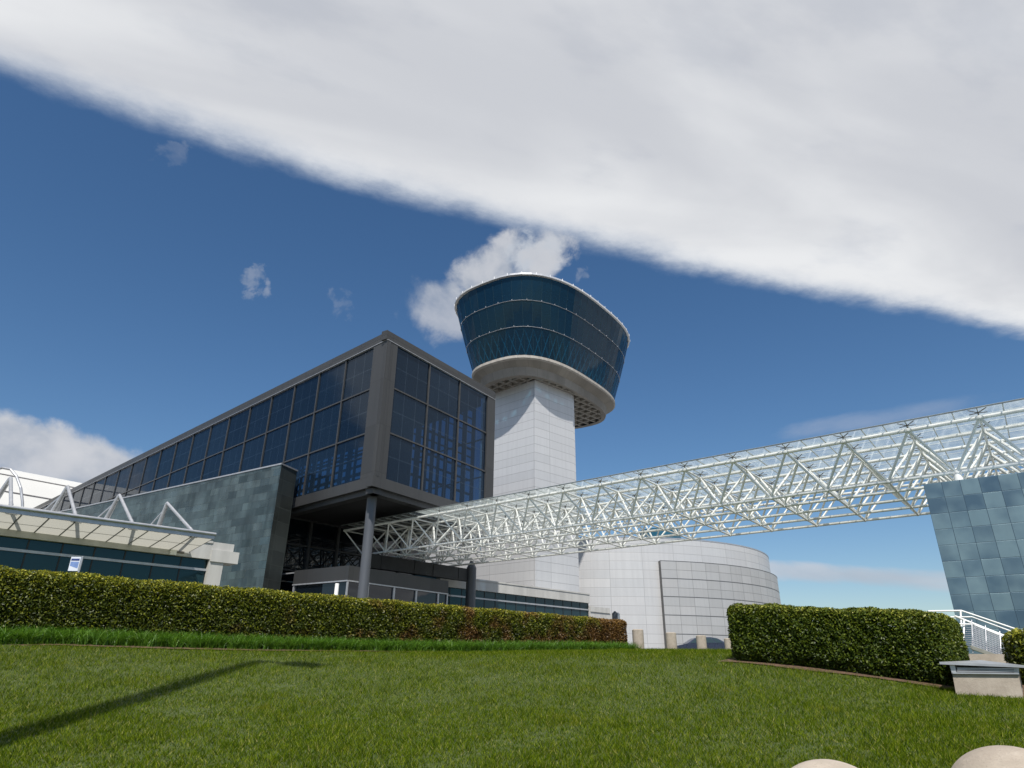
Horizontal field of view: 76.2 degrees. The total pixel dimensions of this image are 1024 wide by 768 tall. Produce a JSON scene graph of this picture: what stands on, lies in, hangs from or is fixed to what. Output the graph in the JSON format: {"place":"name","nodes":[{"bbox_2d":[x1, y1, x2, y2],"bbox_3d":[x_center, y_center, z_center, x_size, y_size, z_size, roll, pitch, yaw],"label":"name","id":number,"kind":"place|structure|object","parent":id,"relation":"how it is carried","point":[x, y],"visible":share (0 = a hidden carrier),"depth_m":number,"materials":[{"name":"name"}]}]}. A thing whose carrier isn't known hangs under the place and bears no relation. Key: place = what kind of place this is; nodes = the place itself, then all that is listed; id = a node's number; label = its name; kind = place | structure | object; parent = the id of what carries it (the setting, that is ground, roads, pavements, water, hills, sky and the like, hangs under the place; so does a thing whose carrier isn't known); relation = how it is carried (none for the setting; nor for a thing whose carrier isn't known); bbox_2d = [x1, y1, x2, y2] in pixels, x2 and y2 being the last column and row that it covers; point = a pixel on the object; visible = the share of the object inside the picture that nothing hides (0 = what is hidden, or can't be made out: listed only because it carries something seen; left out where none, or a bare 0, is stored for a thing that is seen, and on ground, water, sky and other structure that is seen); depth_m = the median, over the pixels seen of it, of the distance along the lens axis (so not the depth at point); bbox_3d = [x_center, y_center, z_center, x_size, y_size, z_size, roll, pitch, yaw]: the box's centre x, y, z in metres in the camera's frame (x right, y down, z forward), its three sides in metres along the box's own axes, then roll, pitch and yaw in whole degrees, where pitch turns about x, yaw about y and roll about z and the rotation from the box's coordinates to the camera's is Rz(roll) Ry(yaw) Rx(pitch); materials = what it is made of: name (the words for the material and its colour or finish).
{"place":"outdoors","nodes":[
{"label":"outdoors","id":0,"kind":"place"},
{"bbox_2d":[0,642,1023,767],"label":"lawn","id":1,"kind":"structure","parent":0,"point":[505,675],"depth_m":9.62,"materials":[{"name":"plant"}]},
{"bbox_2d":[68,556,83,571],"bbox_3d":[-17.512,8.576,25.616,0.480,3.575,0.080,1,-23,0],"label":"banner sign","id":2,"kind":"object","parent":1,"relation":"on","point":[75,564],"visible":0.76,"depth_m":26.19,"materials":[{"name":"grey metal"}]},
{"bbox_2d":[9,643,498,651],"bbox_3d":[-4.357,7.666,18.559,23.105,0.572,2.637,18,-29,-34],"label":"mulch bed","id":3,"kind":"object","parent":1,"relation":"on","point":[185,647],"visible":0.08,"depth_m":14.99,"materials":[{"name":"brown soil"}]},
{"bbox_2d":[0,565,627,644],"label":"long hedge","id":4,"kind":"object","parent":3,"relation":"on","point":[39,598],"visible":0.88,"depth_m":17.27,"materials":[{"name":"green plant"}]},
{"bbox_2d":[0,623,643,651],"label":"border plants","id":5,"kind":"object","parent":3,"relation":"on","point":[19,635],"visible":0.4,"depth_m":16.32,"materials":[{"name":"green plant"}]},
{"bbox_2d":[632,629,643,648],"bbox_3d":[4.862,10.071,25.086,0.430,1.220,0.430,1,-23,0],"label":"concrete bollard","id":6,"kind":"object","parent":1,"relation":"on","point":[637,635],"visible":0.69,"depth_m":25.06,"materials":[{"name":"beige concrete"}]},
{"bbox_2d":[665,632,676,648],"bbox_3d":[6.590,10.892,26.919,0.430,1.220,0.430,1,-23,0],"label":"concrete bollard","id":7,"kind":"object","parent":1,"relation":"on","point":[671,640],"visible":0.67,"depth_m":26.89,"materials":[{"name":"beige concrete"}]},
{"bbox_2d":[696,635,706,648],"bbox_3d":[8.371,11.719,28.750,0.430,1.220,0.430,1,-23,0],"label":"concrete bollard","id":8,"kind":"object","parent":1,"relation":"on","point":[701,642],"visible":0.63,"depth_m":28.73,"materials":[{"name":"beige concrete"}]},
{"bbox_2d":[724,638,730,649],"bbox_3d":[10.269,12.632,30.762,0.430,1.220,0.430,1,-23,0],"label":"concrete bollard","id":9,"kind":"object","parent":1,"relation":"on","point":[727,642],"visible":0.38,"depth_m":30.77,"materials":[{"name":"beige concrete"}]},
{"bbox_2d":[792,759,856,767],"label":"domed bollard","id":10,"kind":"object","parent":1,"relation":"on","point":[822,763],"visible":1,"depth_m":4.90,"materials":[{"name":"concrete"}]},
{"bbox_2d":[720,658,1023,696],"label":"mulch bed","id":11,"kind":"object","parent":1,"relation":"on","point":[804,667],"visible":0.23,"depth_m":12.07,"materials":[{"name":"brown soil"}]},
{"bbox_2d":[726,602,969,684],"bbox_3d":[6.524,5.124,12.963,4.091,1.591,1.812,-19,-30,38],"label":"laurel hedge","id":12,"kind":"object","parent":11,"relation":"on","point":[915,645],"visible":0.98,"depth_m":12.18,"materials":[{"name":"green plant"}]},
{"bbox_2d":[939,660,1023,697],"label":"bench","id":13,"kind":"object","parent":1,"relation":"on","point":[975,677],"visible":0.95,"depth_m":10.24,"materials":[{"name":"concrete"}]},
{"bbox_2d":[968,654,1005,662],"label":"ramp wall","id":14,"kind":"structure","parent":1,"relation":"on","point":[993,657],"depth_m":14.24,"materials":[{"name":"concrete"}]},
{"bbox_2d":[928,610,1013,653],"bbox_3d":[11.782,6.301,16.116,1.644,1.596,2.959,7,-24,-15],"label":"ramp railing","id":15,"kind":"object","parent":14,"relation":"on","point":[973,647],"visible":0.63,"depth_m":15.92,"materials":[{"name":"white metal"}]},
{"bbox_2d":[951,745,1023,767],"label":"domed bollard","id":16,"kind":"object","parent":1,"relation":"on","point":[999,756],"visible":1,"depth_m":4.55,"materials":[{"name":"concrete"}]},
{"bbox_2d":[1001,628,1023,684],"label":"corner hedge","id":17,"kind":"object","parent":1,"relation":"on","point":[1012,644],"visible":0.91,"depth_m":11.84,"materials":[{"name":"green plant"}]},
{"bbox_2d":[0,0,1023,626],"label":"sky","id":18,"kind":"structure","parent":0,"point":[799,219],"materials":[{"name":"blue"}]},
{"bbox_3d":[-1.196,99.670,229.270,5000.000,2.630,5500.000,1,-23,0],"label":"pavement","id":19,"kind":"structure","parent":0,"visible":0},
{"bbox_2d":[0,469,81,507],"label":"hangar","id":20,"kind":"structure","parent":19,"relation":"on","point":[38,489],"depth_m":109.61,"materials":[{"name":"white metal"}]},
{"bbox_2d":[0,504,238,593],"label":"building","id":21,"kind":"structure","parent":19,"relation":"on","point":[205,563],"depth_m":32.22,"materials":[{"name":"concrete"}]},
{"bbox_2d":[0,467,23,506],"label":"pipe arch","id":22,"kind":"structure","parent":21,"relation":"attached to","point":[19,484],"depth_m":61.03,"materials":[{"name":"grey metal"}]},
{"bbox_2d":[0,550,24,569],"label":"window pane","id":23,"kind":"structure","parent":21,"relation":"in","point":[12,559],"depth_m":29.38,"materials":[{"name":"teal glass"}]},
{"bbox_2d":[0,536,28,549],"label":"window pane","id":24,"kind":"structure","parent":21,"relation":"in","point":[6,542],"depth_m":29.60,"materials":[{"name":"teal glass"}]},
{"bbox_2d":[22,553,58,571],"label":"window pane","id":25,"kind":"structure","parent":21,"relation":"in","point":[32,561],"depth_m":30.10,"materials":[{"name":"teal glass"}]},
{"bbox_2d":[28,539,62,552],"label":"window pane","id":26,"kind":"structure","parent":21,"relation":"in","point":[34,545],"depth_m":30.39,"materials":[{"name":"teal glass"}]},
{"bbox_2d":[57,557,90,585],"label":"window pane","id":27,"kind":"structure","parent":21,"relation":"in","point":[64,562],"depth_m":30.87,"materials":[{"name":"teal glass"}]},
{"bbox_2d":[62,543,94,556],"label":"window pane","id":28,"kind":"structure","parent":21,"relation":"in","point":[72,549],"depth_m":31.29,"materials":[{"name":"teal glass"}]},
{"bbox_2d":[90,560,121,576],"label":"window pane","id":29,"kind":"structure","parent":21,"relation":"in","point":[104,568],"depth_m":31.91,"materials":[{"name":"teal glass"}]},
{"bbox_2d":[0,476,216,554],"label":"mast canopy","id":30,"kind":"object","parent":21,"relation":"attached to","point":[53,522],"visible":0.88,"depth_m":30.64,"materials":[{"name":"grey metal"}]},
{"bbox_2d":[94,547,124,559],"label":"window pane","id":31,"kind":"structure","parent":21,"relation":"in","point":[100,552],"depth_m":32.18,"materials":[{"name":"teal glass"}]},
{"bbox_2d":[120,563,150,579],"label":"window pane","id":32,"kind":"structure","parent":21,"relation":"in","point":[136,571],"depth_m":32.80,"materials":[{"name":"teal glass"}]},
{"bbox_2d":[125,551,153,562],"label":"window pane","id":33,"kind":"structure","parent":21,"relation":"in","point":[130,555],"depth_m":33.08,"materials":[{"name":"teal glass"}]},
{"bbox_2d":[149,566,178,586],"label":"window pane","id":34,"kind":"structure","parent":21,"relation":"in","point":[157,572],"depth_m":33.68,"materials":[{"name":"teal glass"}]},
{"bbox_2d":[154,554,180,565],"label":"window pane","id":35,"kind":"structure","parent":21,"relation":"in","point":[159,558],"depth_m":33.97,"materials":[{"name":"teal glass"}]},
{"bbox_2d":[177,569,204,593],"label":"window pane","id":36,"kind":"structure","parent":21,"relation":"in","point":[187,575],"depth_m":34.58,"materials":[{"name":"teal glass"}]},
{"bbox_2d":[181,557,206,568],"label":"window pane","id":37,"kind":"structure","parent":21,"relation":"in","point":[186,562],"depth_m":34.86,"materials":[{"name":"teal glass"}]},
{"bbox_2d":[58,463,297,599],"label":"stone wall","id":38,"kind":"structure","parent":19,"relation":"on","point":[247,513],"depth_m":46.16,"materials":[{"name":"grey stone"}]},
{"bbox_2d":[34,330,495,597],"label":"exhibition hall","id":39,"kind":"structure","parent":19,"relation":"on","point":[386,423],"depth_m":48.48,"materials":[{"name":"metal"}]},
{"bbox_2d":[61,494,72,510],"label":"window pane","id":40,"kind":"structure","parent":39,"relation":"in","point":[66,503],"depth_m":87.71,"materials":[{"name":"grey glass"}]},
{"bbox_2d":[70,489,82,508],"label":"window pane","id":41,"kind":"structure","parent":39,"relation":"in","point":[77,495],"depth_m":84.79,"materials":[{"name":"grey glass"}]},
{"bbox_2d":[79,483,93,506],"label":"window pane","id":42,"kind":"structure","parent":39,"relation":"in","point":[87,492],"depth_m":82.34,"materials":[{"name":"grey glass"}]},
{"bbox_2d":[90,478,104,503],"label":"window pane","id":43,"kind":"structure","parent":39,"relation":"in","point":[98,487],"depth_m":79.77,"materials":[{"name":"grey glass"}]},
{"bbox_2d":[100,471,118,501],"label":"window pane","id":44,"kind":"structure","parent":39,"relation":"in","point":[110,482],"depth_m":77.11,"materials":[{"name":"blue glass"}]},
{"bbox_2d":[114,465,131,495],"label":"window pane","id":45,"kind":"structure","parent":39,"relation":"in","point":[124,474],"depth_m":74.48,"materials":[{"name":"blue glass"}]},
{"bbox_2d":[125,487,138,496],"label":"window pane","id":46,"kind":"structure","parent":39,"relation":"in","point":[135,491],"depth_m":71.03,"materials":[{"name":"grey glass"}]},
{"bbox_2d":[127,458,145,490],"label":"window pane","id":47,"kind":"structure","parent":39,"relation":"in","point":[137,470],"depth_m":71.91,"materials":[{"name":"blue glass"}]},
{"bbox_2d":[139,481,153,493],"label":"window pane","id":48,"kind":"structure","parent":39,"relation":"in","point":[147,487],"depth_m":68.50,"materials":[{"name":"blue glass"}]},
{"bbox_2d":[141,451,160,484],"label":"window pane","id":49,"kind":"structure","parent":39,"relation":"in","point":[152,461],"depth_m":69.42,"materials":[{"name":"blue glass"}]},
{"bbox_2d":[153,475,168,490],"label":"window pane","id":50,"kind":"structure","parent":39,"relation":"in","point":[161,483],"depth_m":66.04,"materials":[{"name":"blue glass"}]},
{"bbox_2d":[156,444,175,478],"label":"window pane","id":51,"kind":"structure","parent":39,"relation":"in","point":[166,459],"depth_m":67.01,"materials":[{"name":"blue glass"}]},
{"bbox_2d":[168,468,185,486],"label":"window pane","id":52,"kind":"structure","parent":39,"relation":"in","point":[176,478],"depth_m":63.53,"materials":[{"name":"blue glass"}]},
{"bbox_2d":[171,436,192,471],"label":"window pane","id":53,"kind":"structure","parent":39,"relation":"in","point":[183,447],"depth_m":64.57,"materials":[{"name":"blue glass"}]},
{"bbox_2d":[184,460,203,483],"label":"window pane","id":54,"kind":"structure","parent":39,"relation":"in","point":[193,474],"depth_m":61.10,"materials":[{"name":"blue glass"}]},
{"bbox_2d":[188,427,210,464],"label":"window pane","id":55,"kind":"structure","parent":39,"relation":"in","point":[200,441],"depth_m":62.17,"materials":[{"name":"blue glass"}]},
{"bbox_2d":[201,453,221,479],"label":"window pane","id":56,"kind":"structure","parent":39,"relation":"in","point":[212,464],"depth_m":58.71,"materials":[{"name":"blue glass"}]},
{"bbox_2d":[206,418,228,456],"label":"window pane","id":57,"kind":"structure","parent":39,"relation":"in","point":[218,433],"depth_m":59.84,"materials":[{"name":"blue glass"}]},
{"bbox_2d":[220,443,243,475],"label":"window pane","id":58,"kind":"structure","parent":39,"relation":"in","point":[232,457],"depth_m":56.30,"materials":[{"name":"blue glass"}]},
{"bbox_2d":[225,408,249,448],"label":"window pane","id":59,"kind":"structure","parent":39,"relation":"in","point":[238,422],"depth_m":57.48,"materials":[{"name":"blue glass"}]},
{"bbox_2d":[240,435,264,471],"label":"window pane","id":60,"kind":"structure","parent":39,"relation":"in","point":[252,454],"depth_m":53.92,"materials":[{"name":"blue glass"}]},
{"bbox_2d":[246,398,270,439],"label":"window pane","id":61,"kind":"structure","parent":39,"relation":"in","point":[259,414],"depth_m":55.16,"materials":[{"name":"blue glass"}]},
{"bbox_2d":[262,424,288,466],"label":"window pane","id":62,"kind":"structure","parent":39,"relation":"in","point":[275,443],"depth_m":51.61,"materials":[{"name":"blue glass"}]},
{"bbox_2d":[267,387,293,431],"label":"window pane","id":63,"kind":"structure","parent":39,"relation":"in","point":[282,402],"depth_m":52.89,"materials":[{"name":"blue glass"}]},
{"bbox_2d":[284,455,307,497],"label":"window pane","id":64,"kind":"structure","parent":39,"relation":"in","point":[299,464],"depth_m":47.67,"materials":[{"name":"blue glass"}]},
{"bbox_2d":[285,414,312,460],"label":"window pane","id":65,"kind":"structure","parent":39,"relation":"in","point":[300,430],"depth_m":49.40,"materials":[{"name":"blue glass"}]},
{"bbox_2d":[291,375,318,420],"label":"window pane","id":66,"kind":"structure","parent":39,"relation":"in","point":[305,393],"depth_m":50.68,"materials":[{"name":"blue glass"}]},
{"bbox_2d":[304,446,334,494],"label":"window pane","id":67,"kind":"structure","parent":39,"relation":"in","point":[319,472],"depth_m":45.93,"materials":[{"name":"blue glass"}]},
{"bbox_2d":[310,403,339,451],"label":"window pane","id":68,"kind":"structure","parent":39,"relation":"in","point":[324,434],"depth_m":47.19,"materials":[{"name":"blue glass"}]},
{"bbox_2d":[316,362,344,410],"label":"window pane","id":69,"kind":"structure","parent":39,"relation":"in","point":[331,380],"depth_m":48.48,"materials":[{"name":"blue glass"}]},
{"bbox_2d":[332,435,364,486],"bbox_3d":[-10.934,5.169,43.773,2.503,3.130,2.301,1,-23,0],"label":"window pane","id":70,"kind":"structure","parent":39,"relation":"in","point":[348,461],"depth_m":43.77,"materials":[{"name":"blue glass"}]},
{"bbox_2d":[338,391,368,441],"bbox_3d":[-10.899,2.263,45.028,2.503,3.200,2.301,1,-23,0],"label":"window pane","id":71,"kind":"structure","parent":39,"relation":"in","point":[354,410],"depth_m":45.04,"materials":[{"name":"blue glass"}]},
{"bbox_2d":[343,348,373,398],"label":"window pane","id":72,"kind":"structure","parent":39,"relation":"in","point":[358,372],"depth_m":46.32,"materials":[{"name":"blue glass"}]},
{"bbox_2d":[386,434,422,489],"bbox_3d":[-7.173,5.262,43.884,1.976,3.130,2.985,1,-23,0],"label":"window pane","id":73,"kind":"structure","parent":39,"relation":"in","point":[405,458],"depth_m":43.85,"materials":[{"name":"blue glass"}]},
{"bbox_2d":[390,390,425,445],"bbox_3d":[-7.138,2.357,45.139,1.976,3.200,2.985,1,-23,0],"label":"window pane","id":74,"kind":"structure","parent":39,"relation":"in","point":[408,414],"depth_m":45.12,"materials":[{"name":"blue glass"}]},
{"bbox_2d":[394,347,428,402],"bbox_3d":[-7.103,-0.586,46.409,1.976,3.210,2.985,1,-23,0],"label":"window pane","id":75,"kind":"structure","parent":39,"relation":"in","point":[411,375],"depth_m":46.39,"materials":[{"name":"blue glass"}]},
{"bbox_2d":[423,449,454,500],"bbox_3d":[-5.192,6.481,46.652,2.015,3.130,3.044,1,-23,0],"label":"window pane","id":76,"kind":"structure","parent":39,"relation":"in","point":[439,470],"depth_m":46.63,"materials":[{"name":"blue glass"}]},
{"bbox_2d":[426,406,456,458],"bbox_3d":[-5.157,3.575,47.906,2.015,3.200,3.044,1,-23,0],"label":"window pane","id":77,"kind":"structure","parent":39,"relation":"in","point":[441,435],"depth_m":47.90,"materials":[{"name":"blue glass"}]},
{"bbox_2d":[428,365,458,417],"bbox_3d":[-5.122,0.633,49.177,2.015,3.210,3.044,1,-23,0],"label":"window pane","id":78,"kind":"structure","parent":39,"relation":"in","point":[444,389],"depth_m":49.18,"materials":[{"name":"blue glass"}]},
{"bbox_2d":[456,461,484,509],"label":"window pane","id":79,"kind":"structure","parent":39,"relation":"in","point":[470,480],"depth_m":49.44,"materials":[{"name":"blue glass"}]},
{"bbox_2d":[457,421,485,469],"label":"window pane","id":80,"kind":"structure","parent":39,"relation":"in","point":[471,441],"depth_m":50.73,"materials":[{"name":"blue glass"}]},
{"bbox_2d":[459,382,486,431],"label":"window pane","id":81,"kind":"structure","parent":39,"relation":"in","point":[473,403],"depth_m":51.99,"materials":[{"name":"blue glass"}]},
{"bbox_2d":[282,565,448,604],"bbox_3d":[-10.892,16.582,46.277,7.943,5.600,10.000,-15,-28,33],"label":"entrance vestibule","id":82,"kind":"object","parent":19,"relation":"on","point":[383,585],"visible":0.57,"depth_m":43.78,"materials":[{"name":"metal"}]},
{"bbox_2d":[358,554,475,615],"bbox_3d":[-6.908,16.340,48.379,0.899,7.800,11.461,-19,-30,38],"label":"portal frame","id":83,"kind":"object","parent":19,"relation":"on","point":[408,566],"visible":0.5,"depth_m":50.04,"materials":[{"name":"paint"}]},
{"bbox_2d":[413,575,611,620],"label":"building","id":84,"kind":"structure","parent":19,"relation":"on","point":[507,596],"depth_m":58.87,"materials":[{"name":"concrete"}]},
{"bbox_2d":[450,596,460,605],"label":"window pane","id":85,"kind":"structure","parent":84,"relation":"in","point":[453,600],"depth_m":53.29,"materials":[{"name":"teal glass"}]},
{"bbox_2d":[450,588,461,595],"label":"window pane","id":86,"kind":"structure","parent":84,"relation":"in","point":[453,591],"depth_m":53.57,"materials":[{"name":"teal glass"}]},
{"bbox_2d":[475,599,483,607],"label":"window pane","id":87,"kind":"structure","parent":84,"relation":"in","point":[479,603],"depth_m":55.02,"materials":[{"name":"teal glass"}]},
{"bbox_2d":[485,600,494,617],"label":"window pane","id":88,"kind":"structure","parent":84,"relation":"in","point":[488,604],"depth_m":55.83,"materials":[{"name":"teal glass"}]},
{"bbox_2d":[485,592,494,598],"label":"window pane","id":89,"kind":"structure","parent":84,"relation":"in","point":[489,595],"depth_m":56.12,"materials":[{"name":"teal glass"}]},
{"bbox_2d":[496,601,504,608],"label":"window pane","id":90,"kind":"structure","parent":84,"relation":"in","point":[501,605],"depth_m":56.67,"materials":[{"name":"teal glass"}]},
{"bbox_2d":[496,593,505,599],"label":"window pane","id":91,"kind":"structure","parent":84,"relation":"in","point":[499,596],"depth_m":56.97,"materials":[{"name":"teal glass"}]},
{"bbox_2d":[506,602,515,610],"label":"window pane","id":92,"kind":"structure","parent":84,"relation":"in","point":[509,606],"depth_m":57.51,"materials":[{"name":"teal glass"}]},
{"bbox_2d":[506,594,515,601],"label":"window pane","id":93,"kind":"structure","parent":84,"relation":"in","point":[509,597],"depth_m":57.78,"materials":[{"name":"teal glass"}]},
{"bbox_2d":[516,603,525,611],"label":"window pane","id":94,"kind":"structure","parent":84,"relation":"in","point":[519,607],"depth_m":58.33,"materials":[{"name":"teal glass"}]},
{"bbox_2d":[516,595,525,602],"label":"window pane","id":95,"kind":"structure","parent":84,"relation":"in","point":[519,598],"depth_m":58.63,"materials":[{"name":"teal glass"}]},
{"bbox_2d":[526,604,534,620],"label":"window pane","id":96,"kind":"structure","parent":84,"relation":"in","point":[529,608],"depth_m":59.15,"materials":[{"name":"teal glass"}]},
{"bbox_2d":[526,596,534,603],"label":"window pane","id":97,"kind":"structure","parent":84,"relation":"in","point":[528,599],"depth_m":59.46,"materials":[{"name":"teal glass"}]},
{"bbox_2d":[536,605,544,612],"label":"window pane","id":98,"kind":"structure","parent":84,"relation":"in","point":[538,608],"depth_m":60.08,"materials":[{"name":"teal glass"}]},
{"bbox_2d":[545,606,553,613],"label":"window pane","id":99,"kind":"structure","parent":84,"relation":"in","point":[550,610],"depth_m":60.87,"materials":[{"name":"teal glass"}]},
{"bbox_2d":[412,271,629,591],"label":"control tower","id":100,"kind":"structure","parent":19,"relation":"on","point":[546,354],"depth_m":73.67,"materials":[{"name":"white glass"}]},
{"bbox_2d":[578,528,780,648],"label":"drum theatre","id":101,"kind":"structure","parent":19,"relation":"on","point":[684,591],"depth_m":80.09,"materials":[{"name":"metal"}]},
{"bbox_2d":[677,637,724,649],"bbox_3d":[14.700,20.721,51.038,4.550,1.740,1.840,1,-23,0],"label":"parked car","id":102,"kind":"object","parent":19,"relation":"on","point":[715,643],"visible":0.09,"depth_m":50.36,"materials":[{"name":"paint"}]},
{"bbox_2d":[923,472,1023,653],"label":"tiled building","id":103,"kind":"structure","parent":19,"relation":"on","point":[978,524],"depth_m":22.36,"materials":[{"name":"blue tile"}]},
{"bbox_2d":[953,473,963,479],"bbox_3d":[17.973,4.105,26.175,0.400,1.020,0.400,1,-23,0],"label":"bearing post","id":104,"kind":"object","parent":103,"relation":"on","point":[957,476],"visible":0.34,"depth_m":26.22,"materials":[{"name":"white paint"}]},
{"bbox_2d":[341,398,1023,566],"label":"space frame bridge","id":105,"kind":"structure","parent":104,"relation":"on","point":[783,499],"depth_m":35.41,"materials":[{"name":"white paint"}]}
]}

